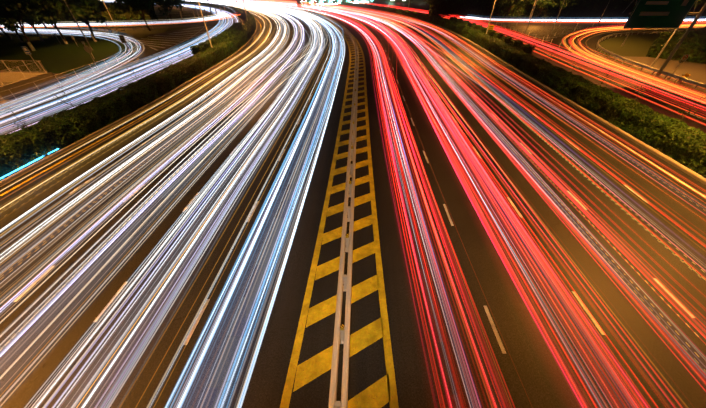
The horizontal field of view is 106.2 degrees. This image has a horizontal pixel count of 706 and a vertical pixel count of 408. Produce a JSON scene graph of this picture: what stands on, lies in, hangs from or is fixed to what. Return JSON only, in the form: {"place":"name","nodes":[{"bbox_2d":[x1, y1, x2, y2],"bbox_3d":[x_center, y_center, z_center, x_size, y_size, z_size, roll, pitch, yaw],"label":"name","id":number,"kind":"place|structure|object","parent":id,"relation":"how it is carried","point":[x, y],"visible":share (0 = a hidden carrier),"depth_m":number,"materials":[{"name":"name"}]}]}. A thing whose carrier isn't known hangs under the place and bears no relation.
{"place":"outdoors","nodes":[
{"label":"outdoors","id":0,"kind":"place"},
{"bbox_2d":[0,71,83,103],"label":"curb","id":1,"kind":"structure","parent":0,"point":[61,75],"depth_m":32.02,"materials":[{"name":"concrete"}]},
{"bbox_2d":[0,35,140,74],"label":"lawn island","id":2,"kind":"structure","parent":0,"point":[52,54],"depth_m":44.53,"materials":[{"name":"green plant"}]},
{"bbox_2d":[4,19,42,39],"bbox_3d":[-64.890,-35.843,48.340,9.429,11.316,12.001,31,49,31],"label":"tree","id":3,"kind":"object","parent":2,"relation":"on","point":[17,33],"visible":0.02,"depth_m":50.87,"materials":[{"name":"green plant"}]},
{"bbox_2d":[0,0,59,42],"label":"tree","id":4,"kind":"object","parent":2,"relation":"on","point":[12,12],"visible":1,"depth_m":42.74,"materials":[{"name":"green plant"}]},
{"bbox_2d":[1,7,58,33],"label":"tree","id":5,"kind":"object","parent":2,"relation":"on","point":[34,28],"visible":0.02,"depth_m":51.38,"materials":[{"name":"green plant"}]},
{"bbox_2d":[5,32,96,50],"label":"tree trunks","id":6,"kind":"object","parent":2,"relation":"on","point":[30,44],"visible":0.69,"depth_m":52.13,"materials":[{"name":"white"}]},
{"bbox_2d":[0,30,139,98],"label":"island railing","id":7,"kind":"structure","parent":2,"relation":"on","point":[72,69],"depth_m":35.10,"materials":[{"name":"white metal"}]},
{"bbox_2d":[0,34,144,105],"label":"kerb island","id":8,"kind":"structure","parent":2,"relation":"on","point":[136,56],"depth_m":39.01,"materials":[{"name":"concrete"}]},
{"bbox_2d":[54,34,94,58],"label":"trunks","id":9,"kind":"object","parent":2,"relation":"on","point":[74,40],"visible":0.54,"depth_m":48.08,"materials":[{"name":"white"}]},
{"bbox_2d":[64,0,92,49],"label":"lamp post","id":10,"kind":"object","parent":2,"relation":"on","point":[78,26],"depth_m":44.40,"materials":[{"name":"metal"}]},
{"bbox_2d":[54,0,106,39],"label":"tree","id":11,"kind":"object","parent":2,"relation":"on","point":[86,12],"visible":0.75,"depth_m":49.39,"materials":[{"name":"green plant"}]},
{"bbox_3d":[-34.684,-19.371,35.236,0.200,3.000,0.200,1,40,1],"label":"round sign post","id":12,"kind":"object","parent":2,"relation":"on","visible":0},
{"bbox_2d":[84,45,91,52],"bbox_3d":[-34.683,-20.196,34.585,0.900,0.900,0.045,1,40,1],"label":"round sign","id":13,"kind":"object","parent":12,"relation":"attached to","point":[89,49],"visible":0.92,"depth_m":34.61,"materials":[{"name":"metal"}]},
{"bbox_2d":[3,25,151,29],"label":"guardrail","id":14,"kind":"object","parent":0,"point":[84,27],"depth_m":63.68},
{"bbox_2d":[0,17,238,31],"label":"road","id":15,"kind":"structure","parent":0,"point":[218,20],"depth_m":70.16,"materials":[{"name":"grey asphalt"}]},
{"bbox_2d":[13,25,152,31],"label":"guard rail posts","id":16,"kind":"object","parent":15,"relation":"on","point":[87,29],"visible":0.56,"depth_m":63.94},
{"bbox_2d":[0,3,241,135],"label":"side road","id":17,"kind":"structure","parent":0,"point":[50,106],"depth_m":30.29,"materials":[{"name":"grey asphalt"}]},
{"bbox_2d":[2,4,206,110],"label":"side edge","id":18,"kind":"object","parent":17,"relation":"on","point":[112,70],"visible":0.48,"depth_m":35.84,"materials":[{"name":"white paint"}]},
{"bbox_2d":[0,0,705,407],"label":"road","id":19,"kind":"structure","parent":0,"point":[612,250],"depth_m":12.46,"materials":[{"name":"grey asphalt"}]},
{"bbox_2d":[0,19,260,196],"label":"edge line","id":20,"kind":"object","parent":19,"relation":"on","point":[119,129],"visible":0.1,"depth_m":21.15,"materials":[{"name":"yellow paint"}]},
{"bbox_2d":[199,0,357,407],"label":"median barrier posts","id":21,"kind":"object","parent":19,"relation":"on","point":[337,404],"visible":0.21,"depth_m":14.88,"materials":[{"name":"metal"}]},
{"bbox_2d":[189,0,356,407],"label":"guardrail","id":22,"kind":"object","parent":21,"relation":"on","point":[332,391],"visible":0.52,"depth_m":10.13,"materials":[{"name":"metal"}]},
{"bbox_2d":[217,0,358,407],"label":"guardrail","id":23,"kind":"object","parent":21,"relation":"on","point":[344,389],"visible":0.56,"depth_m":9.95,"materials":[{"name":"metal"}]},
{"bbox_2d":[218,0,357,329],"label":"median barrier markers","id":24,"kind":"object","parent":21,"relation":"on","point":[342,325],"visible":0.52,"depth_m":11.57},
{"bbox_2d":[213,2,350,407],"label":"yellow line","id":25,"kind":"object","parent":19,"relation":"on","point":[287,390],"visible":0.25,"depth_m":10.89,"materials":[{"name":"yellow paint"}]},
{"bbox_2d":[194,1,390,407],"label":"hatch stripes","id":26,"kind":"object","parent":19,"relation":"on","point":[376,394],"visible":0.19,"depth_m":10.15,"materials":[{"name":"yellow paint"}]},
{"bbox_2d":[199,1,398,407],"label":"yellow line","id":27,"kind":"object","parent":19,"relation":"on","point":[393,402],"visible":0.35,"depth_m":10.98,"materials":[{"name":"yellow paint"}]},
{"bbox_2d":[13,1,694,353],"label":"lane dashes","id":28,"kind":"object","parent":19,"relation":"on","point":[451,222],"visible":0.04,"depth_m":11.00,"materials":[{"name":"white paint"}]},
{"bbox_2d":[27,18,704,119],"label":"side lane dashes","id":29,"kind":"object","parent":19,"relation":"on","point":[221,28],"visible":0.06,"depth_m":29.18,"materials":[{"name":"white paint"}]},
{"bbox_2d":[260,0,705,197],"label":"edge line","id":30,"kind":"object","parent":19,"relation":"on","point":[591,125],"depth_m":21.29,"materials":[{"name":"yellow paint"}]},
{"bbox_2d":[264,0,705,184],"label":"kerb","id":31,"kind":"structure","parent":19,"relation":"on","point":[686,170],"depth_m":23.21,"materials":[{"name":"concrete"}]},
{"bbox_2d":[1,0,705,95],"bbox_3d":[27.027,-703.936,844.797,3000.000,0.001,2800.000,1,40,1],"label":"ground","id":32,"kind":"structure","parent":0,"point":[638,45],"depth_m":62.43,"materials":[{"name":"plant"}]},
{"bbox_2d":[0,72,57,99],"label":"ground","id":33,"kind":"structure","parent":32,"relation":"on","point":[22,81],"depth_m":30.20,"materials":[{"name":"brown soil"}]},
{"bbox_2d":[0,60,47,85],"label":"fence","id":34,"kind":"object","parent":33,"relation":"on","point":[44,71],"visible":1,"depth_m":30.51,"materials":[{"name":"brown metal"}]},
{"bbox_2d":[17,21,53,25],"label":"bush","id":35,"kind":"object","parent":32,"relation":"on","point":[34,25],"depth_m":71.03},
{"bbox_2d":[14,0,74,41],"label":"tree","id":36,"kind":"object","parent":32,"relation":"on","point":[50,5],"visible":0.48,"depth_m":46.46,"materials":[{"name":"green plant"}]},
{"bbox_2d":[53,16,85,24],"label":"bush","id":37,"kind":"object","parent":32,"relation":"on","point":[60,17],"depth_m":71.63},
{"bbox_2d":[0,58,139,109],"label":"trails","id":38,"kind":"object","parent":32,"relation":"on","point":[52,89],"visible":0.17,"depth_m":30.50,"materials":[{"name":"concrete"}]},
{"bbox_2d":[1,31,157,96],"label":"ramp","id":39,"kind":"structure","parent":32,"relation":"on","point":[76,88],"depth_m":36.66,"materials":[{"name":"grey asphalt"}]},
{"bbox_2d":[69,0,105,32],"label":"tree","id":40,"kind":"object","parent":32,"relation":"on","point":[101,5],"visible":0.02,"depth_m":59.40,"materials":[{"name":"green plant"}]},
{"bbox_2d":[89,7,115,24],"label":"bush","id":41,"kind":"object","parent":32,"relation":"on","point":[108,18],"depth_m":72.43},
{"bbox_2d":[0,33,245,180],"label":"hedge","id":42,"kind":"object","parent":32,"relation":"on","point":[58,118],"depth_m":21.89,"materials":[{"name":"green plant"}]},
{"bbox_2d":[0,23,256,186],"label":"kerb","id":43,"kind":"structure","parent":32,"relation":"on","point":[8,179],"depth_m":21.56,"materials":[{"name":"concrete"}]},
{"bbox_2d":[109,3,159,24],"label":"bush","id":44,"kind":"object","parent":32,"relation":"on","point":[149,17],"depth_m":72.68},
{"bbox_2d":[111,0,171,30],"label":"tree","id":45,"kind":"object","parent":32,"relation":"on","point":[138,5],"visible":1,"depth_m":58.63,"materials":[{"name":"green plant"}]},
{"bbox_2d":[143,0,184,23],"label":"tree","id":46,"kind":"object","parent":32,"relation":"on","point":[170,3],"visible":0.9,"depth_m":69.62,"materials":[{"name":"green plant"}]},
{"bbox_2d":[104,2,242,25],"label":"kerb","id":47,"kind":"structure","parent":32,"relation":"on","point":[205,8],"depth_m":104.95,"materials":[{"name":"concrete"}]},
{"bbox_2d":[148,24,220,52],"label":"gore","id":48,"kind":"structure","parent":32,"relation":"on","point":[166,36],"depth_m":58.90,"materials":[{"name":"asphalt"}]},
{"bbox_2d":[162,5,232,20],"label":"hedge","id":49,"kind":"object","parent":32,"relation":"on","point":[165,16],"visible":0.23,"depth_m":84.77,"materials":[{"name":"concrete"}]},
{"bbox_2d":[190,45,205,55],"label":"box shrub leaves","id":50,"kind":"object","parent":32,"relation":"on","point":[197,47],"depth_m":38.32,"materials":[{"name":"green plant"}]},
{"bbox_2d":[198,42,212,49],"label":"box shrub leaves","id":51,"kind":"object","parent":32,"relation":"on","point":[204,43],"depth_m":40.32,"materials":[{"name":"green plant"}]},
{"bbox_2d":[206,38,218,46],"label":"box shrub leaves","id":52,"kind":"object","parent":32,"relation":"on","point":[213,40],"depth_m":42.57,"materials":[{"name":"green plant"}]},
{"bbox_2d":[211,36,223,42],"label":"box shrub leaves","id":53,"kind":"object","parent":32,"relation":"on","point":[218,38],"depth_m":44.51,"materials":[{"name":"green plant"}]},
{"bbox_2d":[180,1,255,42],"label":"grass verge","id":54,"kind":"structure","parent":32,"relation":"on","point":[245,28],"depth_m":82.39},
{"bbox_2d":[216,33,227,38],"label":"box shrub leaves","id":55,"kind":"object","parent":32,"relation":"on","point":[223,34],"depth_m":46.63,"materials":[{"name":"green plant"}]},
{"bbox_2d":[220,31,230,36],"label":"box shrub leaves","id":56,"kind":"object","parent":32,"relation":"on","point":[227,32],"depth_m":48.69,"materials":[{"name":"green plant"}]},
{"bbox_2d":[236,1,429,18],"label":"toll plaza apron","id":57,"kind":"object","parent":32,"relation":"on","point":[327,11],"depth_m":109.96,"materials":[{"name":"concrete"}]},
{"bbox_2d":[297,0,372,7],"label":"toll plaza canopy","id":58,"kind":"object","parent":57,"relation":"on","point":[300,3],"visible":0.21,"depth_m":120.18,"materials":[{"name":"concrete"}]},
{"bbox_2d":[309,0,365,2],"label":"toll plaza lane signs","id":59,"kind":"object","parent":58,"relation":"attached to","point":[338,1],"visible":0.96,"depth_m":120.19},
{"bbox_2d":[316,0,360,4],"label":"toll plaza lights","id":60,"kind":"object","parent":58,"relation":"attached to","point":[336,3],"visible":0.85,"depth_m":119.61},
{"bbox_2d":[273,0,476,38],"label":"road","id":61,"kind":"structure","parent":32,"relation":"on","point":[450,22],"depth_m":81.52,"materials":[{"name":"asphalt"}]},
{"bbox_2d":[426,0,454,14],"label":"tree","id":62,"kind":"object","parent":32,"relation":"on","point":[432,4],"visible":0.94,"depth_m":76.99,"materials":[{"name":"green plant"}]},
{"bbox_2d":[428,1,465,18],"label":"bush","id":63,"kind":"object","parent":32,"relation":"on","point":[454,9],"depth_m":80.46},
{"bbox_2d":[462,1,492,19],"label":"bush","id":64,"kind":"object","parent":32,"relation":"on","point":[476,11],"depth_m":80.53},
{"bbox_2d":[479,27,486,32],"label":"box shrub leaves","id":65,"kind":"object","parent":32,"relation":"on","point":[483,28],"depth_m":52.93,"materials":[{"name":"green plant"}]},
{"bbox_2d":[486,29,496,36],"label":"box shrub leaves","id":66,"kind":"object","parent":32,"relation":"on","point":[491,31],"depth_m":50.05,"materials":[{"name":"green plant"}]},
{"bbox_2d":[478,0,506,19],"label":"tree","id":67,"kind":"object","parent":32,"relation":"on","point":[499,3],"visible":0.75,"depth_m":77.89,"materials":[{"name":"green plant"}]},
{"bbox_2d":[493,33,504,38],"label":"box shrub leaves","id":68,"kind":"object","parent":32,"relation":"on","point":[497,34],"depth_m":47.18,"materials":[{"name":"green plant"}]},
{"bbox_2d":[500,36,513,43],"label":"box shrub leaves","id":69,"kind":"object","parent":32,"relation":"on","point":[506,37],"depth_m":44.39,"materials":[{"name":"green plant"}]},
{"bbox_2d":[491,2,524,19],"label":"bush","id":70,"kind":"object","parent":32,"relation":"on","point":[504,12],"depth_m":80.51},
{"bbox_2d":[497,0,526,16],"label":"tree","id":71,"kind":"object","parent":32,"relation":"on","point":[509,2],"visible":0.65,"depth_m":77.89,"materials":[{"name":"green plant"}]},
{"bbox_2d":[509,40,522,48],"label":"box shrub leaves","id":72,"kind":"object","parent":32,"relation":"on","point":[515,41],"depth_m":41.59,"materials":[{"name":"green plant"}]},
{"bbox_2d":[519,44,534,54],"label":"box shrub leaves","id":73,"kind":"object","parent":32,"relation":"on","point":[525,46],"depth_m":38.73,"materials":[{"name":"green plant"}]},
{"bbox_2d":[518,1,555,19],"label":"bush leaves","id":74,"kind":"object","parent":32,"relation":"on","point":[537,12],"depth_m":80.27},
{"bbox_2d":[527,0,558,19],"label":"tree","id":75,"kind":"object","parent":32,"relation":"on","point":[542,3],"visible":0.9,"depth_m":76.71,"materials":[{"name":"green plant"}]},
{"bbox_2d":[500,25,623,51],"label":"gore","id":76,"kind":"structure","parent":32,"relation":"on","point":[544,29],"depth_m":64.67,"materials":[{"name":"asphalt"}]},
{"bbox_2d":[134,26,576,49],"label":"gore hatching","id":77,"kind":"object","parent":76,"relation":"on","point":[221,27],"visible":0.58,"depth_m":57.83,"materials":[{"name":"white paint"}]},
{"bbox_2d":[550,0,564,33],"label":"lamp pole","id":78,"kind":"object","parent":76,"relation":"on","point":[557,18],"visible":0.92,"depth_m":59.15,"materials":[{"name":"metal"}]},
{"bbox_2d":[550,0,579,19],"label":"tree","id":79,"kind":"object","parent":32,"relation":"on","point":[568,3],"visible":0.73,"depth_m":76.09,"materials":[{"name":"green plant"}]},
{"bbox_2d":[550,4,582,19],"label":"bush","id":80,"kind":"object","parent":32,"relation":"on","point":[571,14],"depth_m":80.55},
{"bbox_2d":[467,30,705,177],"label":"hedge","id":81,"kind":"object","parent":32,"relation":"on","point":[520,54],"depth_m":22.44,"materials":[{"name":"green plant"}]},
{"bbox_2d":[577,5,611,19],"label":"bush","id":82,"kind":"object","parent":32,"relation":"on","point":[595,13],"depth_m":80.53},
{"bbox_2d":[605,1,635,19],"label":"bush","id":83,"kind":"object","parent":32,"relation":"on","point":[620,11],"depth_m":80.87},
{"bbox_2d":[621,28,632,46],"bbox_3d":[49.294,-34.392,46.802,0.325,10.950,3.370,-25,46,-26],"label":"lamp post","id":84,"kind":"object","parent":32,"relation":"on","point":[623,43],"depth_m":48.56,"materials":[{"name":"metal"}]},
{"bbox_2d":[584,55,705,98],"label":"trail","id":85,"kind":"object","parent":32,"relation":"on","point":[657,80],"depth_m":32.87,"materials":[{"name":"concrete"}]},
{"bbox_2d":[596,28,700,89],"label":"guard rail posts","id":86,"kind":"object","parent":32,"relation":"on","point":[695,87],"visible":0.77,"depth_m":43.60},
{"bbox_2d":[597,28,705,87],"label":"guardrail","id":87,"kind":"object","parent":86,"relation":"attached to","point":[662,72],"depth_m":37.20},
{"bbox_2d":[622,0,705,76],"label":"gantry pole","id":88,"kind":"object","parent":32,"relation":"on","point":[677,46],"visible":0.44,"depth_m":30.92,"materials":[{"name":"grey metal"}]},
{"bbox_2d":[623,0,696,28],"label":"road sign","id":89,"kind":"object","parent":88,"relation":"attached to","point":[677,13],"visible":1,"depth_m":29.75,"materials":[{"name":"green metal"}]},
{"bbox_2d":[646,38,705,63],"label":"shrub leaves","id":90,"kind":"object","parent":32,"relation":"on","point":[688,45],"depth_m":41.01,"materials":[{"name":"green plant"}]},
{"bbox_2d":[658,30,705,42],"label":"shrub leaves","id":91,"kind":"object","parent":32,"relation":"on","point":[699,35],"depth_m":47.53,"materials":[{"name":"green plant"}]},
{"bbox_2d":[693,3,705,19],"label":"bush leaves","id":92,"kind":"object","parent":32,"relation":"on","point":[701,15],"depth_m":80.49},
{"bbox_2d":[415,11,705,133],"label":"side road","id":93,"kind":"structure","parent":0,"point":[539,51],"depth_m":47.84,"materials":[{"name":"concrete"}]},
{"bbox_2d":[524,1,536,35],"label":"lamp pole","id":94,"kind":"object","parent":93,"relation":"on","point":[529,20],"visible":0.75,"depth_m":57.00,"materials":[{"name":"metal"}]},
{"bbox_2d":[422,12,705,100],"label":"side edge","id":95,"kind":"object","parent":93,"relation":"on","point":[609,66],"visible":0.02,"depth_m":36.63,"materials":[{"name":"white paint"}]},
{"bbox_2d":[468,20,705,25],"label":"road","id":96,"kind":"structure","parent":0,"point":[564,24],"depth_m":74.94,"materials":[{"name":"asphalt"}]},
{"bbox_2d":[542,26,705,132],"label":"ramp","id":97,"kind":"structure","parent":0,"point":[661,98],"depth_m":33.67,"materials":[{"name":"orange asphalt"}]},
{"bbox_2d":[610,56,705,90],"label":"yard paving","id":98,"kind":"structure","parent":0,"point":[696,72],"depth_m":37.48,"materials":[{"name":"brown concrete"}]},
{"bbox_2d":[650,29,676,66],"bbox_3d":[40.670,-22.747,33.843,3.061,9.950,0.324,-11,41,-12],"label":"lamp post","id":99,"kind":"object","parent":98,"relation":"on","point":[655,60],"visible":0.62,"depth_m":35.85,"materials":[{"name":"metal"}]},
{"bbox_2d":[679,54,689,61],"bbox_3d":[39.529,-17.374,31.566,0.600,0.800,0.020,7,41,9],"label":"shrub","id":100,"kind":"object","parent":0,"point":[684,59],"visible":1,"depth_m":31.59,"materials":[{"name":"green plant"}]},
{"bbox_2d":[684,3,702,19],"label":"bush","id":101,"kind":"object","parent":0,"point":[696,10],"depth_m":80.32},
{"label":"verge","id":102,"kind":"structure","parent":0,"visible":0},
{"bbox_2d":[5,106,30,127],"bbox_3d":[-23.489,-5.456,18.865,1.706,2.961,1.124,22,45,23],"label":"sapling tree","id":103,"kind":"object","parent":102,"relation":"on","point":[24,122],"visible":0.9,"depth_m":18.57,"materials":[{"name":"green plant"}]},
{"bbox_2d":[0,148,58,178],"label":"blue led strip","id":104,"kind":"object","parent":102,"relation":"on","point":[26,165],"visible":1,"depth_m":17.27,"materials":[{"name":"blue plastic"}]},
{"bbox_2d":[52,86,73,106],"bbox_3d":[-23.377,-8.288,22.042,1.092,3.166,1.692,24,46,26],"label":"sapling tree","id":105,"kind":"object","parent":102,"relation":"on","point":[62,98],"visible":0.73,"depth_m":21.48,"materials":[{"name":"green plant"}]},
{"bbox_2d":[197,0,212,47],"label":"lamp pole","id":106,"kind":"object","parent":102,"relation":"on","point":[204,24],"visible":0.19,"depth_m":38.16,"materials":[{"name":"metal"}]},
{"label":"verge","id":107,"kind":"structure","parent":0,"visible":0},
{"bbox_2d":[467,22,475,26],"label":"box shrub leaves","id":108,"kind":"object","parent":107,"relation":"on","point":[469,23],"depth_m":58.66,"materials":[{"name":"green plant"}]},
{"bbox_2d":[472,25,482,29],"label":"box shrub leaves","id":109,"kind":"object","parent":107,"relation":"on","point":[479,26],"depth_m":55.73,"materials":[{"name":"green plant"}]},
{"bbox_2d":[486,0,495,33],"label":"lamp pole","id":110,"kind":"object","parent":107,"relation":"on","point":[490,17],"visible":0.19,"depth_m":48.18,"materials":[{"name":"metal"}]},
{"bbox_2d":[628,83,652,99],"bbox_3d":[24.950,-9.246,23.474,1.283,2.772,1.905,-16,43,-18],"label":"shrub","id":111,"kind":"object","parent":107,"relation":"on","point":[640,92],"visible":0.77,"depth_m":22.93,"materials":[{"name":"green plant"}]},
{"bbox_2d":[677,96,705,118],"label":"sapling tree","id":112,"kind":"object","parent":107,"relation":"on","point":[689,109],"visible":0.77,"depth_m":19.76,"materials":[{"name":"green plant"}]}
]}

